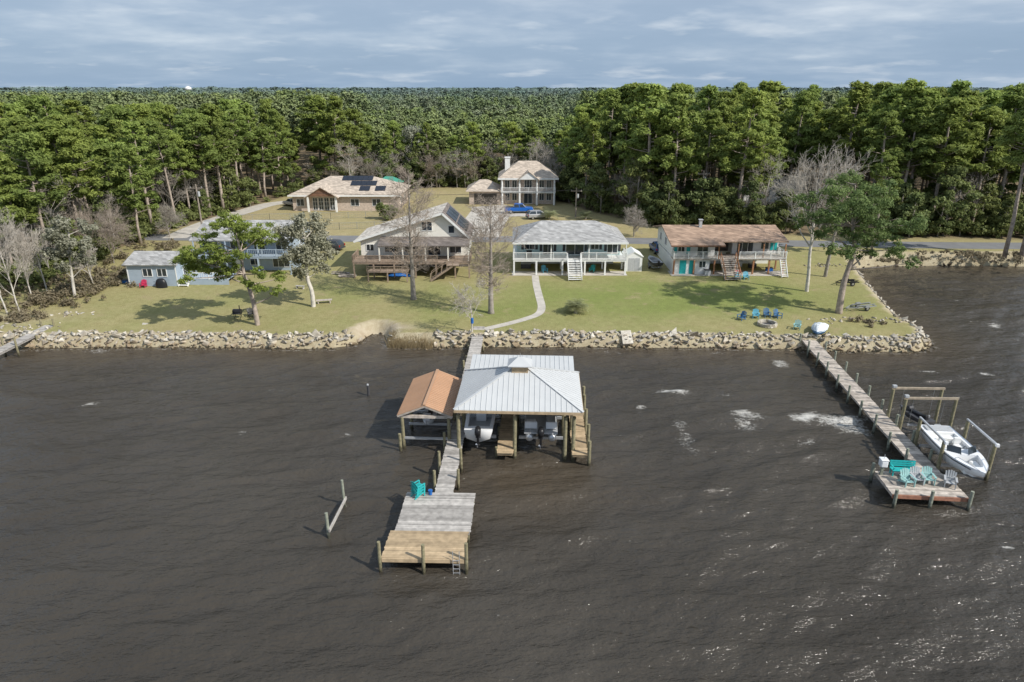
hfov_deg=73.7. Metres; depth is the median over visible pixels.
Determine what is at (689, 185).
pine tree
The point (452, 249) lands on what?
window
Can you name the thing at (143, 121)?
pine tree
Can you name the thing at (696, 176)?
pine tree
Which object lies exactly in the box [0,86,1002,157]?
forest
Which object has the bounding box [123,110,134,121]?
pine tree
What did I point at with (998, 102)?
pine tree
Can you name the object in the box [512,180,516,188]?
window
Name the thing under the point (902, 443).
pier
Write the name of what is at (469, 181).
bare tree
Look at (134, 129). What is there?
pine tree
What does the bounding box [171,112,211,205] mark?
pine tree
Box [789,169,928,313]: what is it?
oak tree
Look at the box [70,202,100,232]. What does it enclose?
evergreen tree
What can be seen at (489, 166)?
evergreen tree
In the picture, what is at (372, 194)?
power line
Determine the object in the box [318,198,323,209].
glass door
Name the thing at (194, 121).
pine tree
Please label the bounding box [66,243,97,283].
bare tree
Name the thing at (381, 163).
evergreen tree
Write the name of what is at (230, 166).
evergreen tree
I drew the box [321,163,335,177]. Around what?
bare tree
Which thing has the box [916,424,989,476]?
speedboat
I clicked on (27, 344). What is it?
boulder
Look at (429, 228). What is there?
window
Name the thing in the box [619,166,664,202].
evergreen tree
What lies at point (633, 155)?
pine tree
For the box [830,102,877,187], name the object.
pine tree
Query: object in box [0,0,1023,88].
sky
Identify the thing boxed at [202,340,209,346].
boulder
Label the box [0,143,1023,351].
ground
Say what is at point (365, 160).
evergreen tree
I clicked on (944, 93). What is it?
pine tree
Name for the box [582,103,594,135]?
pine tree
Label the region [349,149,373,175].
bare tree
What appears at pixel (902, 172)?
pine tree
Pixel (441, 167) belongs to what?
bare tree
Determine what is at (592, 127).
pine tree
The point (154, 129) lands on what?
pine tree
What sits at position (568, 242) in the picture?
stilt house
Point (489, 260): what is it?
bare cypress
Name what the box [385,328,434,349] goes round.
reeds
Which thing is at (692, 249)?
stilt house
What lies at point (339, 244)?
parked car
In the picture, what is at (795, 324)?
garden chair
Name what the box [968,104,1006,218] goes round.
pine tree
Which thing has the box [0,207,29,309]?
bare tree
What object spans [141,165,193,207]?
bare tree
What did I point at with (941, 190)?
evergreen tree
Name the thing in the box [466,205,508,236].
driveway
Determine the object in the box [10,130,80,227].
pine tree
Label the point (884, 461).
fish cleaning station
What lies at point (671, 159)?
pine tree
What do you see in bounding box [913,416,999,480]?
boat lift
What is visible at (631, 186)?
bare tree
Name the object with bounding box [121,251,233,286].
cottage
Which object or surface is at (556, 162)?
bare tree
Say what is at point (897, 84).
pine tree
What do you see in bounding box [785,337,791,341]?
boulder
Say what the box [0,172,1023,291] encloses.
undergrowth
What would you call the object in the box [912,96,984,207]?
pine tree
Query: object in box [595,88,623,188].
pine tree
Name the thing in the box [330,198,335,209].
glass door
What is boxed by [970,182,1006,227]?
evergreen tree
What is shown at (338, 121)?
pine tree
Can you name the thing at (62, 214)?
evergreen tree
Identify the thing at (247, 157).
pine tree
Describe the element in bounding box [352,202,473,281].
gabled house
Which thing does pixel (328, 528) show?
old lift posts
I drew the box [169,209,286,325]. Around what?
broadleaf tree
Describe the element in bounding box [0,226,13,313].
bare tree
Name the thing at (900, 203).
evergreen tree
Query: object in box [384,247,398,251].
window
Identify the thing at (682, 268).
door
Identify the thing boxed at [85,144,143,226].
pine tree
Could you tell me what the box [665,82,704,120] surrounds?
pine tree
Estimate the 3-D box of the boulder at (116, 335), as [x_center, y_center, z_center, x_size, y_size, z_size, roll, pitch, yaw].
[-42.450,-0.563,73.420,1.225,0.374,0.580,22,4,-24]
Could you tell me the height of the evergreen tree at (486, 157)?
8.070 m
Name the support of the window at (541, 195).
in the brick house at (531, 178)
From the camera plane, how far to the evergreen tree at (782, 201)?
119.18 m
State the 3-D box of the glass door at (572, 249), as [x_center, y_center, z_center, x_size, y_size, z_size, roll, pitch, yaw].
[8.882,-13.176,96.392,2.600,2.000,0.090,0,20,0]
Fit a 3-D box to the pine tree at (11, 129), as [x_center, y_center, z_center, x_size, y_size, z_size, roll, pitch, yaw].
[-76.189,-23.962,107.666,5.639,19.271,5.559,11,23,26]
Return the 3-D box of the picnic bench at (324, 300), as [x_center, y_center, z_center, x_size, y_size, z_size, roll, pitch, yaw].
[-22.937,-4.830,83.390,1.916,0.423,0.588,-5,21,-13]
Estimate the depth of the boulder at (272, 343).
72.51 m
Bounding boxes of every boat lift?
[886,384,958,429]
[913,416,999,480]
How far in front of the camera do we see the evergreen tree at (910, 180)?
122.45 m
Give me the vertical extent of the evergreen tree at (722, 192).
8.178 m
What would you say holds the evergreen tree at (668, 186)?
on the ground
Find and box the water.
[0,266,1023,681]
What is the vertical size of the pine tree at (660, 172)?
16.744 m
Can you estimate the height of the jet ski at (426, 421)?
1.085 m
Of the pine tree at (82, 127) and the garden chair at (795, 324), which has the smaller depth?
the garden chair at (795, 324)
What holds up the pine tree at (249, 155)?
on the ground
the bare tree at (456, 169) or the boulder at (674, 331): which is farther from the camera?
the bare tree at (456, 169)
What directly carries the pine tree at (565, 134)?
on the ground
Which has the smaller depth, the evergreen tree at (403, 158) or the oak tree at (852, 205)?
the oak tree at (852, 205)
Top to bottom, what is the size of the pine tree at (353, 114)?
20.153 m
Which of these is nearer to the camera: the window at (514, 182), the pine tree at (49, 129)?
the pine tree at (49, 129)
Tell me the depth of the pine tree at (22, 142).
92.20 m
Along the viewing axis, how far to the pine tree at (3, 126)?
110.56 m
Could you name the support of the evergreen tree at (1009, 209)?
on the ground
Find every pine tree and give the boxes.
[0,102,5,119]
[0,118,37,226]
[0,131,67,258]
[0,145,26,228]
[0,153,40,258]
[0,173,27,264]
[1,102,27,117]
[3,111,20,118]
[4,125,42,226]
[6,115,57,215]
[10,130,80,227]
[16,94,46,197]
[22,120,95,236]
[29,94,60,121]
[38,115,48,122]
[44,128,117,235]
[45,114,93,209]
[48,113,77,205]
[53,104,71,114]
[59,99,100,197]
[63,114,90,201]
[64,116,88,154]
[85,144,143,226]
[87,126,94,137]
[89,125,111,200]
[89,125,114,172]
[90,138,118,200]
[93,140,122,212]
[95,105,159,157]
[98,104,120,125]
[104,119,142,155]
[104,143,163,245]
[108,120,162,223]
[116,121,156,214]
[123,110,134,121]
[124,103,150,190]
[129,138,160,213]
[130,103,160,205]
[139,117,165,205]
[143,120,180,222]
[146,103,167,191]
[148,101,173,191]
[149,129,188,207]
[155,104,183,204]
[163,174,168,204]
[164,133,197,208]
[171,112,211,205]
[173,112,229,215]
[178,126,221,200]
[180,107,197,198]
[187,102,240,208]
[196,118,243,198]
[218,98,246,189]
[220,108,254,204]
[229,98,250,179]
[237,102,265,197]
[238,108,256,194]
[238,145,250,178]
[241,126,288,198]
[254,98,282,190]
[263,108,294,191]
[270,116,300,179]
[271,120,301,182]
[293,94,326,177]
[308,116,340,175]
[313,95,363,174]
[321,108,341,162]
[339,108,374,173]
[364,124,377,157]
[378,132,397,161]
[381,120,409,172]
[412,132,426,161]
[420,122,435,185]
[446,135,464,184]
[458,121,486,172]
[492,121,525,155]
[516,125,540,157]
[518,122,542,151]
[520,138,540,160]
[530,130,549,150]
[534,138,552,161]
[547,130,563,166]
[554,125,572,183]
[557,127,588,200]
[561,103,594,141]
[568,106,591,193]
[573,129,606,177]
[574,121,610,208]
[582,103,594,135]
[587,116,600,185]
[591,92,604,114]
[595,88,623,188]
[598,87,615,169]
[598,109,617,188]
[601,98,630,197]
[604,84,635,199]
[607,82,639,197]
[611,82,684,219]
[611,104,636,204]
[617,118,656,185]
[622,120,661,186]
[627,85,671,180]
[629,95,662,132]
[630,102,668,184]
[640,110,699,195]
[649,93,704,195]
[654,131,671,187]
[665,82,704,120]
[667,99,695,117]
[668,139,701,206]
[676,131,705,206]
[687,84,720,174]
[690,90,711,177]
[690,110,733,190]
[690,117,704,204]
[694,90,749,177]
[701,102,734,176]
[703,119,718,190]
[718,87,786,217]
[719,125,748,188]
[720,144,763,195]
[726,81,749,186]
[732,131,778,200]
[734,96,773,170]
[737,127,788,191]
[757,80,795,123]
[758,102,781,163]
[759,92,784,174]
[759,143,788,173]
[764,134,784,203]
[770,121,800,175]
[777,90,820,180]
[778,102,815,174]
[781,109,795,175]
[796,84,824,175]
[797,107,855,209]
[802,101,825,202]
[802,116,826,178]
[818,127,839,201]
[821,80,881,185]
[824,97,848,199]
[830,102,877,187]
[831,107,875,171]
[849,81,894,173]
[849,82,904,182]
[852,97,902,182]
[854,85,904,184]
[860,110,912,213]
[861,81,885,177]
[863,155,904,258]
[870,78,943,193]
[882,98,920,179]
[888,86,949,189]
[891,96,944,181]
[892,127,932,187]
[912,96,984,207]
[920,179,924,192]
[922,129,958,194]
[923,97,947,181]
[928,86,949,188]
[931,89,986,189]
[936,79,972,184]
[936,95,985,202]
[941,95,985,189]
[943,157,982,208]
[961,88,1003,205]
[964,106,1019,232]
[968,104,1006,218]
[979,126,1023,197]
[981,92,1005,198]
[982,82,1023,197]
[994,90,1023,257]
[994,101,1018,182]
[1008,124,1023,182]
[1019,142,1023,259]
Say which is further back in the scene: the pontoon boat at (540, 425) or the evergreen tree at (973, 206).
the evergreen tree at (973, 206)
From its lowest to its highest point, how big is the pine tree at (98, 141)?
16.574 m
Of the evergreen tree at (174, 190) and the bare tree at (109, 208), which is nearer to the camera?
the bare tree at (109, 208)
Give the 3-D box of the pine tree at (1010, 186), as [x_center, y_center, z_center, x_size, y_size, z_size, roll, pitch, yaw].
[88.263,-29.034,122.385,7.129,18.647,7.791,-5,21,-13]
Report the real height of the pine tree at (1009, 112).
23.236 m
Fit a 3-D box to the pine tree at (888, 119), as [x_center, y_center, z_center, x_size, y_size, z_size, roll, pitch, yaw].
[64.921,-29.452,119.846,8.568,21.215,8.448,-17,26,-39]
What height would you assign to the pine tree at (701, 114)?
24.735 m
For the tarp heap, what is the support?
on the ground
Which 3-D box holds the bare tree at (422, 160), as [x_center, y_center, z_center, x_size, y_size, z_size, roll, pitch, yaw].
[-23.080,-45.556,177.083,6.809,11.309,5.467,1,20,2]
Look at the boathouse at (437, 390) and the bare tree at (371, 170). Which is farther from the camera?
the bare tree at (371, 170)
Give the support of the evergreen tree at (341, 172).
on the ground
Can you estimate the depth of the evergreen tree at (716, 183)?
123.31 m
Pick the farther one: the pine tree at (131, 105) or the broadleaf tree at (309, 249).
the pine tree at (131, 105)
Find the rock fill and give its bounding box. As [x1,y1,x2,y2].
[0,256,1018,353]
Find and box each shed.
[383,176,403,182]
[622,247,643,270]
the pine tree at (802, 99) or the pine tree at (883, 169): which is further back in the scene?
the pine tree at (802, 99)
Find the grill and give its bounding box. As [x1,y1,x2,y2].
[155,278,167,287]
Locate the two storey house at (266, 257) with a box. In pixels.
[188,220,313,274]
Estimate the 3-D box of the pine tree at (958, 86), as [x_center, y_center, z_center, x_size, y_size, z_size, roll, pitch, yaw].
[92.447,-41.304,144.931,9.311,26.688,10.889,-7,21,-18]
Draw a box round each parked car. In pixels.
[282,198,292,206]
[324,239,345,250]
[525,210,550,219]
[649,241,658,253]
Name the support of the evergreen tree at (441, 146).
on the ground
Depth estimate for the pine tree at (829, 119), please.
134.62 m
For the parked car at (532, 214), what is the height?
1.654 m
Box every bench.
[316,299,331,303]
[889,460,915,475]
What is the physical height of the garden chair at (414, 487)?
0.865 m
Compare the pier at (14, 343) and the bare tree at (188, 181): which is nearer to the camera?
the pier at (14, 343)
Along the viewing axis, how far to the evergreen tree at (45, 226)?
97.16 m
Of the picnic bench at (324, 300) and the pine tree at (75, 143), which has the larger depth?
the pine tree at (75, 143)
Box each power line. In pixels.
[203,187,559,194]
[213,187,568,194]
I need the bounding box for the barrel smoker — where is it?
[232,305,241,318]
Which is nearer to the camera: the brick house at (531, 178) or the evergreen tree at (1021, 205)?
the evergreen tree at (1021, 205)
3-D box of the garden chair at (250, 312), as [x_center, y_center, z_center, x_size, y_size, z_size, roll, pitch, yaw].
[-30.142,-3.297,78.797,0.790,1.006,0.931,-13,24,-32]
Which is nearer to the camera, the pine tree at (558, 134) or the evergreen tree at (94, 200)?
the evergreen tree at (94, 200)
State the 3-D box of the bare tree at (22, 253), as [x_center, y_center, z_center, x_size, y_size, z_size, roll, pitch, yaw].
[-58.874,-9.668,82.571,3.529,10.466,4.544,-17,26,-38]
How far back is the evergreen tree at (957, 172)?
115.16 m
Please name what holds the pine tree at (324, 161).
on the ground
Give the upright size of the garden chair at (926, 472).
1.006 m
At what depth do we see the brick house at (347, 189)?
142.89 m
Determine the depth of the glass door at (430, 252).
96.17 m
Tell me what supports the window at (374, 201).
in the brick house at (347, 189)
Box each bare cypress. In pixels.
[372,164,441,299]
[455,192,526,313]
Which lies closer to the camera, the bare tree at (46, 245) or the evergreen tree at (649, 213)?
the bare tree at (46, 245)
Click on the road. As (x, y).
(946, 245)
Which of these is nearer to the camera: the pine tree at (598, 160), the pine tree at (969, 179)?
the pine tree at (969, 179)
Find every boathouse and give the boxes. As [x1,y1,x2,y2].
[397,369,461,450]
[453,354,590,465]
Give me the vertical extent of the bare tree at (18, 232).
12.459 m
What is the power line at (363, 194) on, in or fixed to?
attached to the utility pole at (197, 192)
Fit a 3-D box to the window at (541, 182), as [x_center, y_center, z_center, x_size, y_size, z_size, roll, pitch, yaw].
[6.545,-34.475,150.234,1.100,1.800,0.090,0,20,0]
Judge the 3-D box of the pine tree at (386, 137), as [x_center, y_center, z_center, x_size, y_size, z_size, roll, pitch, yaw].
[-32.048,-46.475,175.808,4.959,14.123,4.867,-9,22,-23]
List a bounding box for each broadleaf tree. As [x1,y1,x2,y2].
[39,214,98,295]
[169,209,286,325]
[270,211,340,306]
[401,123,425,163]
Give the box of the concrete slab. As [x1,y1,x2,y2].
[621,330,633,344]
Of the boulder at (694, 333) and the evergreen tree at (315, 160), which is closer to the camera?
the boulder at (694, 333)
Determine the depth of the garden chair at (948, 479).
45.98 m
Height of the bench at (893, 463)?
0.964 m
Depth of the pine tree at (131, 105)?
156.25 m
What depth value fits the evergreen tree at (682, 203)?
130.76 m
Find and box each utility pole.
[189,184,202,223]
[571,188,581,217]
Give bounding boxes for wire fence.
[217,211,380,219]
[326,221,387,229]
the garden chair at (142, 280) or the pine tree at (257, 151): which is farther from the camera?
the pine tree at (257, 151)
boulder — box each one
[6,332,14,338]
[21,342,29,346]
[112,333,122,337]
[138,329,147,335]
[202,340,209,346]
[269,340,276,346]
[310,329,320,338]
[512,342,520,347]
[669,328,676,336]
[690,331,698,336]
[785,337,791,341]
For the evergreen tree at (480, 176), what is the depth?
182.55 m
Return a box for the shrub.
[375,202,398,220]
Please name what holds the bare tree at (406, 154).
on the ground
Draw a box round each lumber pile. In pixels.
[331,271,349,273]
[338,274,355,277]
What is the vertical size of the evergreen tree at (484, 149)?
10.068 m
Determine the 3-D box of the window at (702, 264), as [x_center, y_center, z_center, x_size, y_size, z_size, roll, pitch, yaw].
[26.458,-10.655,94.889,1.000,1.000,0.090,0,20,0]
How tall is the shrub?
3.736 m
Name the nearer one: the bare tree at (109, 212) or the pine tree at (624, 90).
the bare tree at (109, 212)
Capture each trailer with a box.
[648,262,661,267]
[845,302,876,310]
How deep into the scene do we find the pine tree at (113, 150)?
123.15 m
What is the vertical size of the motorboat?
1.790 m
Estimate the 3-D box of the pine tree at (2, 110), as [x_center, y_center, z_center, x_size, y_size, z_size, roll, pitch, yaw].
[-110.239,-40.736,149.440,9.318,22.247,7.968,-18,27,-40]
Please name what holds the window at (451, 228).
in the gabled house at (451, 222)
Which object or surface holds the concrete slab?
on the ground
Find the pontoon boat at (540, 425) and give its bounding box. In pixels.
[524,414,557,448]
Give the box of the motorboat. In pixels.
[464,413,495,447]
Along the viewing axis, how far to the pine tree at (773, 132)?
126.31 m
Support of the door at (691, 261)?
in the stilt house at (692, 249)
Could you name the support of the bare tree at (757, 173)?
on the ground
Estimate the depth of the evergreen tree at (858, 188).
123.67 m
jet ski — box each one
[423,408,436,424]
[900,404,935,424]
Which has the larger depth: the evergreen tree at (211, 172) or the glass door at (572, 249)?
the evergreen tree at (211, 172)
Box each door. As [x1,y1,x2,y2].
[312,198,317,209]
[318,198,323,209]
[324,198,329,209]
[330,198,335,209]
[428,247,440,254]
[474,193,496,203]
[524,193,531,203]
[543,244,552,254]
[565,244,583,254]
[607,244,617,253]
[628,258,633,270]
[634,258,639,270]
[679,260,686,273]
[689,260,695,273]
[736,243,753,252]
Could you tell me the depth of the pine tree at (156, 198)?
125.57 m
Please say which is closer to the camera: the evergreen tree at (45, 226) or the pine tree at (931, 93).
the evergreen tree at (45, 226)
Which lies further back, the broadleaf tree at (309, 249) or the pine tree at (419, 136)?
the pine tree at (419, 136)
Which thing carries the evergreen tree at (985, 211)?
on the ground
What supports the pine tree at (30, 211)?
on the ground
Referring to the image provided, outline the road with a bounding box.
[144,234,1021,248]
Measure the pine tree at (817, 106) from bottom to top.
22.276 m
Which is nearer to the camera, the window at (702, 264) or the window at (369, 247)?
the window at (702, 264)
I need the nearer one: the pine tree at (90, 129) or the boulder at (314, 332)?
the boulder at (314, 332)
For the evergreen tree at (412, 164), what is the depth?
174.04 m
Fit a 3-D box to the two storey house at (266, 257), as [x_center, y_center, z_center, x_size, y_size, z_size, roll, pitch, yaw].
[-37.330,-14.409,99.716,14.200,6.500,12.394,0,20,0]
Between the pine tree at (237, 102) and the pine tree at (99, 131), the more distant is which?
the pine tree at (237, 102)
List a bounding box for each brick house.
[287,176,410,211]
[466,157,558,204]
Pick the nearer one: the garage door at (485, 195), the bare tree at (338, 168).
the garage door at (485, 195)
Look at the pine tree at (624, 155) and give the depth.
137.43 m
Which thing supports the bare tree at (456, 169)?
on the ground
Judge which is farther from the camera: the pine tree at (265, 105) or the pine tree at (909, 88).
the pine tree at (265, 105)
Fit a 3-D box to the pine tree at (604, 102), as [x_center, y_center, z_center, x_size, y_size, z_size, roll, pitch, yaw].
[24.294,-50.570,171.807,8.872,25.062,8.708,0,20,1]
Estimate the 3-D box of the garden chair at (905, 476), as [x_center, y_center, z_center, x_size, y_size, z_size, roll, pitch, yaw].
[26.676,9.212,46.066,0.790,1.006,0.931,-1,20,-3]
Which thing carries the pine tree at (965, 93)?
on the ground
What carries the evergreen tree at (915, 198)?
on the ground
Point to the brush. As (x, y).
(49, 296)
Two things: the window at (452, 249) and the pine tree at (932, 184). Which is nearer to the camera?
the window at (452, 249)
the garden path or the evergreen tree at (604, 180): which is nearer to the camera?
the garden path
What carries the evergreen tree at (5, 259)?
on the ground
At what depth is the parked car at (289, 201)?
148.09 m
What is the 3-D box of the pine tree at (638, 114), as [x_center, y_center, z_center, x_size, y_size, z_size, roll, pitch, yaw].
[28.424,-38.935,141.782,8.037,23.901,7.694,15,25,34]
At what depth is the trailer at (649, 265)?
97.39 m
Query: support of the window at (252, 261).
in the two storey house at (266, 257)
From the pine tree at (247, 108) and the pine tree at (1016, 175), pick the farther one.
the pine tree at (247, 108)
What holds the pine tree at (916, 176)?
on the ground
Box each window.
[141,268,152,276]
[156,268,167,276]
[250,259,259,264]
[254,242,265,250]
[272,259,289,266]
[275,242,286,250]
[296,199,304,205]
[350,199,359,205]
[366,244,373,250]
[372,199,380,205]
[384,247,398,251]
[421,221,431,230]
[448,225,454,232]
[449,247,461,252]
[505,180,509,188]
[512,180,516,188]
[512,193,516,199]
[524,180,531,188]
[524,244,534,248]
[539,180,543,188]
[539,193,543,199]
[546,180,551,188]
[546,193,550,199]
[590,244,598,248]
[696,247,708,255]
[698,261,705,267]
[760,243,768,248]
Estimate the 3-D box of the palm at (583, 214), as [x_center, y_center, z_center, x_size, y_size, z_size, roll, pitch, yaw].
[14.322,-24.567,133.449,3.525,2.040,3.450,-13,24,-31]
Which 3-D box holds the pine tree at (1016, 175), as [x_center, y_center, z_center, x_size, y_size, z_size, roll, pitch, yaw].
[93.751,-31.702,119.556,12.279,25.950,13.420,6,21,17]
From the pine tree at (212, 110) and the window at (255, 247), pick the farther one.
the pine tree at (212, 110)
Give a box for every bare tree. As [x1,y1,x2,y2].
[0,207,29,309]
[0,209,32,256]
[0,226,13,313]
[2,221,38,293]
[15,220,46,288]
[25,225,60,268]
[29,174,82,228]
[45,197,93,235]
[47,199,98,244]
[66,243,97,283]
[76,199,143,262]
[84,190,125,247]
[94,200,119,230]
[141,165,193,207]
[153,200,190,236]
[173,166,214,200]
[187,161,217,192]
[305,162,320,180]
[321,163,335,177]
[327,158,356,175]
[330,139,361,175]
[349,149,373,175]
[355,149,377,165]
[358,163,376,175]
[366,160,377,175]
[369,159,392,177]
[380,150,401,172]
[396,144,422,165]
[409,146,430,186]
[415,144,439,187]
[423,150,452,186]
[424,149,455,186]
[445,156,464,187]
[448,278,493,331]
[450,148,472,187]
[462,142,495,174]
[464,154,479,181]
[480,140,504,172]
[492,135,521,159]
[496,138,521,162]
[524,135,554,164]
[529,143,553,165]
[530,143,555,164]
[537,147,564,180]
[546,146,564,180]
[608,158,650,208]
[621,205,649,236]
[623,181,642,204]
[739,152,789,205]
[742,179,776,214]
[770,166,819,229]
[811,159,873,276]
[955,166,998,220]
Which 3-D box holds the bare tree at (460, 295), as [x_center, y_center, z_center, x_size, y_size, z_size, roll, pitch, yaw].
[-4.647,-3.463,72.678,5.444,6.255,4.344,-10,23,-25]
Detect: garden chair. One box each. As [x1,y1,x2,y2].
[139,279,146,285]
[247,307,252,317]
[410,480,424,493]
[410,483,424,496]
[411,486,424,499]
[541,265,547,272]
[737,311,746,320]
[743,271,749,279]
[752,308,759,318]
[763,308,770,317]
[772,309,782,318]
[793,319,801,330]
[898,468,916,487]
[910,466,925,484]
[920,466,936,485]
[943,470,957,489]
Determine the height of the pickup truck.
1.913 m
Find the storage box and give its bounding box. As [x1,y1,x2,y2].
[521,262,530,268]
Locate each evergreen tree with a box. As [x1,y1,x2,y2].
[0,231,21,264]
[26,215,67,262]
[52,211,76,235]
[53,218,91,266]
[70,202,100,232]
[78,195,122,239]
[172,170,195,198]
[191,189,215,215]
[202,168,228,193]
[207,165,239,193]
[209,165,238,182]
[216,166,246,210]
[235,176,261,206]
[274,161,299,191]
[305,156,327,183]
[333,156,354,175]
[355,167,365,175]
[357,158,375,175]
[371,155,391,177]
[375,153,399,177]
[380,169,396,177]
[393,150,408,178]
[393,155,408,176]
[402,146,430,181]
[404,157,427,185]
[417,142,452,187]
[425,138,454,185]
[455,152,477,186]
[475,147,493,177]
[477,155,496,179]
[477,157,486,178]
[480,158,499,181]
[488,157,504,181]
[529,149,545,161]
[555,166,583,201]
[556,160,584,197]
[569,156,596,208]
[578,161,616,211]
[582,168,618,212]
[616,156,662,220]
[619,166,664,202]
[628,192,643,219]
[634,185,666,217]
[640,193,662,224]
[652,181,685,224]
[659,198,681,224]
[679,187,694,215]
[683,178,713,222]
[694,177,725,224]
[695,196,726,224]
[710,186,738,224]
[724,198,741,224]
[725,187,746,222]
[728,179,768,224]
[740,200,765,224]
[750,208,770,224]
[767,187,791,219]
[770,188,804,233]
[781,194,805,232]
[838,176,871,219]
[864,203,889,231]
[884,196,912,218]
[885,182,917,234]
[889,177,916,211]
[890,189,933,218]
[894,191,930,237]
[923,163,983,235]
[926,194,944,221]
[927,188,963,236]
[929,185,948,219]
[948,193,983,235]
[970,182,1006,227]
[973,184,1003,224]
[977,207,990,223]
[984,202,999,223]
[988,196,1023,237]
[988,200,1022,235]
[995,192,1023,224]
[1004,181,1023,200]
[1007,202,1023,234]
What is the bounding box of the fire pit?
[757,319,777,327]
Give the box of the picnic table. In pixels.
[835,278,858,285]
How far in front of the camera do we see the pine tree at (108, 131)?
135.51 m
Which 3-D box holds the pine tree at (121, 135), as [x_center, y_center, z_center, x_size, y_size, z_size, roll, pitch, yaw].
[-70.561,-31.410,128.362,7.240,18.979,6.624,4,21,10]
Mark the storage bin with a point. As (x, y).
(707, 271)
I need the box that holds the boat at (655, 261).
[648,255,662,267]
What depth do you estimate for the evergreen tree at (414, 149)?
175.16 m
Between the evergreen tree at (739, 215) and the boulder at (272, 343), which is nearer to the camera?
the boulder at (272, 343)
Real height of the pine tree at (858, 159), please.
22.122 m
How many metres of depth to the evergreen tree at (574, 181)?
142.13 m
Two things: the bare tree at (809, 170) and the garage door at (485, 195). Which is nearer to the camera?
the bare tree at (809, 170)
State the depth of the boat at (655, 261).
97.38 m
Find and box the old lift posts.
[324,479,346,538]
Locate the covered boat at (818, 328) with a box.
[811,322,828,334]
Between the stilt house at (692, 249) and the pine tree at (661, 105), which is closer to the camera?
the stilt house at (692, 249)
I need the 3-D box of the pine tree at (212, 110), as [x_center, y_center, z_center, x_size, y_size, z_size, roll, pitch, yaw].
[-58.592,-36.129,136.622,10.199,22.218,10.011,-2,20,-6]
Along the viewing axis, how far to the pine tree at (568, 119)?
176.51 m
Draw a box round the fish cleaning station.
[878,456,889,474]
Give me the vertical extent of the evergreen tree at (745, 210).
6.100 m
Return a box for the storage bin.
[703,269,710,274]
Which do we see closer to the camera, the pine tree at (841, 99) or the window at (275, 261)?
the window at (275, 261)
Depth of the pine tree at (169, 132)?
133.42 m
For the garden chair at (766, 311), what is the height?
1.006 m
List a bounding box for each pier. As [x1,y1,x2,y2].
[0,319,54,356]
[377,326,484,574]
[799,333,974,511]
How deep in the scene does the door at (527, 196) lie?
151.30 m
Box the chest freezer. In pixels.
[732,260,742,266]
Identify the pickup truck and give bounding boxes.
[504,203,533,213]
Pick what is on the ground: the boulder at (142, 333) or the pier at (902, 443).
the boulder at (142, 333)
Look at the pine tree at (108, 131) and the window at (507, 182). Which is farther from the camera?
the window at (507, 182)
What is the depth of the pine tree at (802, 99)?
135.93 m
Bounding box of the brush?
[0,238,1023,327]
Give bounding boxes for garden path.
[484,276,545,329]
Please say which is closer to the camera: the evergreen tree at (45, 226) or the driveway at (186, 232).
the evergreen tree at (45, 226)
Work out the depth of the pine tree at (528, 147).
173.16 m
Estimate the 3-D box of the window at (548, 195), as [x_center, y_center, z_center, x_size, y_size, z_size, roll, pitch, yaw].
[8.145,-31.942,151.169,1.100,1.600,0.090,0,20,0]
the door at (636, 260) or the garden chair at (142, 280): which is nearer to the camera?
the garden chair at (142, 280)
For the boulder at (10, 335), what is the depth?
73.16 m
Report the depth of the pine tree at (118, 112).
133.41 m
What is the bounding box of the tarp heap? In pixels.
[388,273,409,276]
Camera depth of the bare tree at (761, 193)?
122.69 m
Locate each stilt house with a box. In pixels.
[513,220,628,280]
[653,219,788,280]
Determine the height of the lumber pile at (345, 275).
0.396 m
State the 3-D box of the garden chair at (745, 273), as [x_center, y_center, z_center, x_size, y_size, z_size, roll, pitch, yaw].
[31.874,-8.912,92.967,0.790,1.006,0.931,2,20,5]
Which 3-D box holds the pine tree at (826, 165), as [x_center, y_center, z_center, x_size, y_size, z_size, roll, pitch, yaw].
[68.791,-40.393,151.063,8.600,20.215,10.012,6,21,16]
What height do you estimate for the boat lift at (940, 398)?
5.141 m
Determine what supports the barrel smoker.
on the ground
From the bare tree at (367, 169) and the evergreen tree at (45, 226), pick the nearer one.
the evergreen tree at (45, 226)
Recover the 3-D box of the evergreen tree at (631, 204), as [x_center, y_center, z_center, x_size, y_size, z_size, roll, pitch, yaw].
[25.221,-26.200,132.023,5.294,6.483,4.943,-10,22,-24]
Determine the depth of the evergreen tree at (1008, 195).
119.67 m
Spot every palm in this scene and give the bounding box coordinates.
[540,207,558,219]
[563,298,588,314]
[577,211,593,219]
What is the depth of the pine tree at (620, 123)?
140.42 m
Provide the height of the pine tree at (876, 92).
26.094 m
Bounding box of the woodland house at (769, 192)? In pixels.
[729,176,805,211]
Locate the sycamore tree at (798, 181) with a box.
[770,136,879,291]
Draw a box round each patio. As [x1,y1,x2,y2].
[512,271,626,275]
[668,271,786,275]
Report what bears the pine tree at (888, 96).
on the ground
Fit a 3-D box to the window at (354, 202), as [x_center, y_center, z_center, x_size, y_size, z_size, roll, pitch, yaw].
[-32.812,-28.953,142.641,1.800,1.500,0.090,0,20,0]
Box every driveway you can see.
[163,201,282,237]
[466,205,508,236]
[491,213,525,216]
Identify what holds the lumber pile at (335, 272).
on the ground
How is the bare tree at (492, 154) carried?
on the ground
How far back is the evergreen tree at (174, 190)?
153.21 m
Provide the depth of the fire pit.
75.95 m
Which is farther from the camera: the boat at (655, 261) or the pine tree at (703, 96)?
the pine tree at (703, 96)

